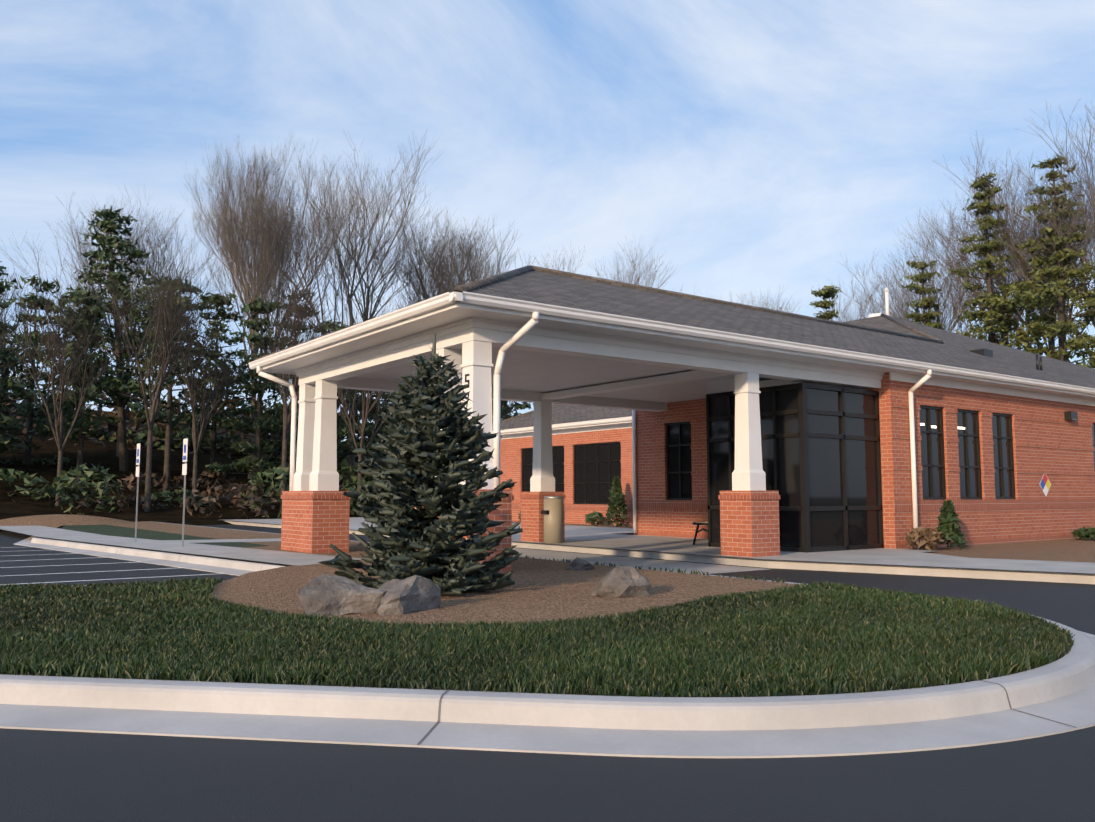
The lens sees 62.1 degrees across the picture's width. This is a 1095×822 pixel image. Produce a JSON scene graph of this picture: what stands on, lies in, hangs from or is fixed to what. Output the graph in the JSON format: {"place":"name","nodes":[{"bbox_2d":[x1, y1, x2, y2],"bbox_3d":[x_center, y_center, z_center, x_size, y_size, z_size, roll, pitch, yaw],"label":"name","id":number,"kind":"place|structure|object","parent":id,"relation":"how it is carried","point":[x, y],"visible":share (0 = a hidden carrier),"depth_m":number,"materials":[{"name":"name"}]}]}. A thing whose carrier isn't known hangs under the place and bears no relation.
{"place":"outdoors","nodes":[
{"label":"outdoors","id":0,"kind":"place"},
{"bbox_2d":[0,409,384,525],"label":"wooded hillside","id":1,"kind":"structure","parent":0,"point":[97,453],"depth_m":44.93,"materials":[{"name":"green plant"}]},
{"bbox_2d":[0,387,520,518],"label":"understory brush","id":2,"kind":"object","parent":1,"relation":"on","point":[138,437],"visible":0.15,"depth_m":41.30,"materials":[{"name":"green plant"}]},
{"bbox_2d":[0,154,1094,490],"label":"pine trees","id":3,"kind":"object","parent":1,"relation":"on","point":[268,416],"depth_m":48.18,"materials":[{"name":"green plant"}]},
{"bbox_2d":[0,525,1074,696],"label":"island lawn","id":4,"kind":"structure","parent":0,"point":[111,530],"depth_m":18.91,"materials":[{"name":"green plant"}]},
{"bbox_2d":[0,514,134,530],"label":"dirt mound","id":5,"kind":"object","parent":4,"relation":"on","point":[55,520],"depth_m":31.21,"materials":[{"name":"brown soil"}]},
{"bbox_2d":[104,521,801,625],"bbox_3d":[-9.112,3.030,21.683,5.930,0.001,34.400,4,-7,-36],"label":"mulch bed","id":6,"kind":"object","parent":4,"relation":"on","point":[546,589],"visible":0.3,"depth_m":9.75,"materials":[{"name":"brown soil"}]},
{"bbox_2d":[298,574,385,616],"bbox_3d":[-1.821,1.611,7.956,0.736,0.367,0.526,2,-6,-22],"label":"rock","id":7,"kind":"object","parent":6,"relation":"on","point":[326,594],"visible":0.79,"depth_m":7.79,"materials":[{"name":"stone"}]},
{"bbox_2d":[377,575,440,614],"bbox_3d":[-1.289,1.634,8.100,0.406,0.348,0.762,-3,-6,29],"label":"rock","id":8,"kind":"object","parent":6,"relation":"on","point":[415,593],"visible":0.77,"depth_m":7.98,"materials":[{"name":"stone"}]},
{"bbox_2d":[318,332,522,595],"bbox_3d":[-1.347,0.656,9.788,2.176,2.604,2.083,4,-7,-36],"label":"blue spruce tree","id":9,"kind":"object","parent":6,"relation":"on","point":[443,559],"visible":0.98,"depth_m":9.49,"materials":[{"name":"green plant"}]},
{"bbox_2d":[566,557,594,569],"bbox_3d":[0.465,2.119,12.530,0.465,0.198,0.345,1,-5,-15],"label":"rock","id":10,"kind":"object","parent":6,"relation":"on","point":[577,563],"visible":0.75,"depth_m":12.42,"materials":[{"name":"stone"}]},
{"bbox_2d":[591,566,650,597],"bbox_3d":[0.757,1.748,9.289,0.603,0.339,0.485,-1,-5,8],"label":"rock","id":11,"kind":"object","parent":6,"relation":"on","point":[621,581],"visible":0.77,"depth_m":9.14,"materials":[{"name":"stone"}]},
{"bbox_2d":[354,347,733,402],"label":"canopy ceiling","id":12,"kind":"structure","parent":0,"point":[530,371],"depth_m":17.52,"materials":[{"name":"white paint"}]},
{"bbox_2d":[0,524,1094,821],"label":"road asphalt","id":13,"kind":"structure","parent":0,"point":[64,776],"depth_m":3.79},
{"bbox_2d":[0,547,223,584],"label":"road markings","id":14,"kind":"object","parent":13,"relation":"on","point":[83,572],"depth_m":13.97,"materials":[{"name":"white paint"}]},
{"bbox_2d":[0,521,1094,757],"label":"curb island","id":15,"kind":"structure","parent":13,"relation":"on","point":[1056,697],"depth_m":4.60,"materials":[{"name":"concrete"}]},
{"bbox_2d":[0,517,1094,583],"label":"concrete sidewalk","id":16,"kind":"structure","parent":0,"point":[594,540],"depth_m":15.84,"materials":[{"name":"grey concrete"}]},
{"bbox_2d":[135,443,140,541],"bbox_3d":[-8.888,1.770,19.682,0.035,2.150,0.300,4,-7,-36],"label":"sign post","id":17,"kind":"object","parent":16,"relation":"on","point":[138,460],"visible":0.98,"depth_m":19.66,"materials":[{"name":"silver metal"}]},
{"bbox_2d":[182,438,187,546],"bbox_3d":[-7.183,1.611,17.965,0.035,2.150,0.300,4,-7,-36],"label":"sign post","id":18,"kind":"object","parent":16,"relation":"on","point":[185,450],"visible":0.92,"depth_m":17.95,"materials":[{"name":"silver metal"}]},
{"bbox_2d":[281,489,779,573],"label":"brick column bases","id":19,"kind":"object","parent":16,"relation":"on","point":[315,521],"visible":0.58,"depth_m":16.03,"materials":[{"name":"red brick"}]},
{"bbox_2d":[293,340,765,491],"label":"canopy columns","id":20,"kind":"structure","parent":19,"relation":"on","point":[316,464],"depth_m":16.31,"materials":[{"name":"white paint"}]},
{"bbox_2d":[465,374,468,419],"bbox_3d":[-1.097,-0.151,12.377,0.008,0.710,0.104,4,-7,-36],"label":"house number","id":21,"kind":"object","parent":20,"relation":"attached to","point":[467,387],"visible":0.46,"depth_m":12.37,"materials":[{"name":"black paint"}]},
{"bbox_2d":[294,317,883,411],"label":"entablature beam","id":22,"kind":"structure","parent":20,"relation":"on","point":[345,369],"depth_m":15.15,"materials":[{"name":"white paint"}]},
{"bbox_2d":[541,496,562,543],"bbox_3d":[0.110,2.333,19.528,0.475,1.000,0.430,4,-7,-36],"label":"trash receptacle","id":23,"kind":"object","parent":16,"relation":"on","point":[552,511],"visible":0.98,"depth_m":19.37,"materials":[{"name":"beige plastic"}]},
{"bbox_2d":[691,521,707,544],"bbox_3d":[3.762,2.342,19.074,1.500,0.914,0.628,4,-7,-36],"label":"bench","id":24,"kind":"object","parent":16,"relation":"on","point":[697,523],"visible":0.25,"depth_m":18.78,"materials":[{"name":"black paint"}]},
{"bbox_2d":[0,0,1094,441],"label":"sky","id":25,"kind":"structure","parent":0,"point":[759,145],"materials":[{"name":"blue"}]},
{"bbox_2d":[512,521,1094,562],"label":"planting bed mulch","id":26,"kind":"object","parent":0,"point":[1073,550],"visible":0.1,"depth_m":17.19,"materials":[{"name":"brown soil"}]},
{"bbox_2d":[584,511,605,525],"bbox_3d":[1.586,3.617,30.539,0.794,0.542,0.777,4,-7,-36],"label":"shrub","id":27,"kind":"object","parent":26,"relation":"on","point":[591,518],"visible":1,"depth_m":30.39,"materials":[{"name":"green plant"}]},
{"bbox_2d":[604,476,628,526],"bbox_3d":[2.260,2.968,29.625,0.881,1.689,0.848,4,-7,-36],"label":"arborvitae shrub","id":28,"kind":"object","parent":26,"relation":"on","point":[616,497],"visible":1,"depth_m":29.49,"materials":[{"name":"green plant"}]},
{"bbox_2d":[902,526,943,550],"bbox_3d":[7.118,2.413,17.136,0.733,0.508,0.735,-4,-6,34],"label":"low shrub","id":29,"kind":"object","parent":26,"relation":"on","point":[927,536],"visible":1,"depth_m":16.99,"materials":[{"name":"beige plant"}]},
{"bbox_2d":[935,499,967,549],"bbox_3d":[7.749,2.193,17.586,0.652,0.989,0.664,4,-7,-36],"label":"arborvitae shrub","id":30,"kind":"object","parent":26,"relation":"on","point":[948,527],"visible":0.98,"depth_m":17.51,"materials":[{"name":"green plant"}]},
{"bbox_2d":[1071,527,1094,540],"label":"shrub","id":31,"kind":"object","parent":26,"relation":"on","point":[1083,533],"visible":1,"depth_m":20.90,"materials":[{"name":"green plant"}]},
{"bbox_2d":[920,423,964,429],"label":"interior lights","id":32,"kind":"object","parent":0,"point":[922,424],"visible":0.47,"depth_m":18.72,"materials":[{"name":"beige"}]},
{"label":"ground","id":33,"kind":"structure","parent":0,"visible":0},
{"bbox_2d":[0,98,1094,512],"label":"bare trees","id":34,"kind":"object","parent":33,"relation":"on","point":[280,236],"visible":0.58,"depth_m":51.09,"materials":[{"name":"grey plant"}]},
{"bbox_2d":[500,372,1094,552],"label":"building walls","id":35,"kind":"structure","parent":33,"relation":"on","point":[1053,445],"depth_m":21.23,"materials":[{"name":"red brick"}]},
{"bbox_2d":[248,290,1094,540],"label":"gutters and downspouts","id":36,"kind":"object","parent":35,"relation":"attached to","point":[535,309],"visible":0.81,"depth_m":14.55,"materials":[{"name":"white metal"}]},
{"bbox_2d":[255,265,1094,430],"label":"roof shingles","id":37,"kind":"object","parent":35,"relation":"on","point":[883,334],"visible":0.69,"depth_m":18.83,"materials":[{"name":"grey"}]},
{"bbox_2d":[868,287,1042,370],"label":"roof vents","id":38,"kind":"object","parent":37,"relation":"on","point":[986,352],"visible":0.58,"depth_m":24.67,"materials":[{"name":"white metal"}]},
{"bbox_2d":[262,303,1094,434],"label":"fascia","id":39,"kind":"structure","parent":35,"relation":"attached to","point":[455,312],"depth_m":14.42,"materials":[{"name":"white paint"}]},
{"bbox_2d":[706,378,865,393],"bbox_3d":[4.803,-0.479,18.322,2.320,0.260,2.160,4,-7,-36],"label":"vestibule top","id":40,"kind":"object","parent":35,"relation":"on","point":[721,386],"visible":0.14,"depth_m":17.99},
{"bbox_2d":[522,383,1094,552],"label":"window frames","id":41,"kind":"structure","parent":35,"relation":"in","point":[803,434],"depth_m":17.75,"materials":[{"name":"black metal"}]},
{"bbox_2d":[523,388,1094,547],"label":"window glass","id":42,"kind":"object","parent":41,"relation":"in","point":[825,479],"visible":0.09,"depth_m":17.56,"materials":[{"name":"black glass"}]},
{"bbox_2d":[759,377,1077,495],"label":"wall fixtures","id":43,"kind":"object","parent":35,"relation":"attached to","point":[1045,484],"depth_m":21.21,"materials":[{"name":"white paint"}]}
]}

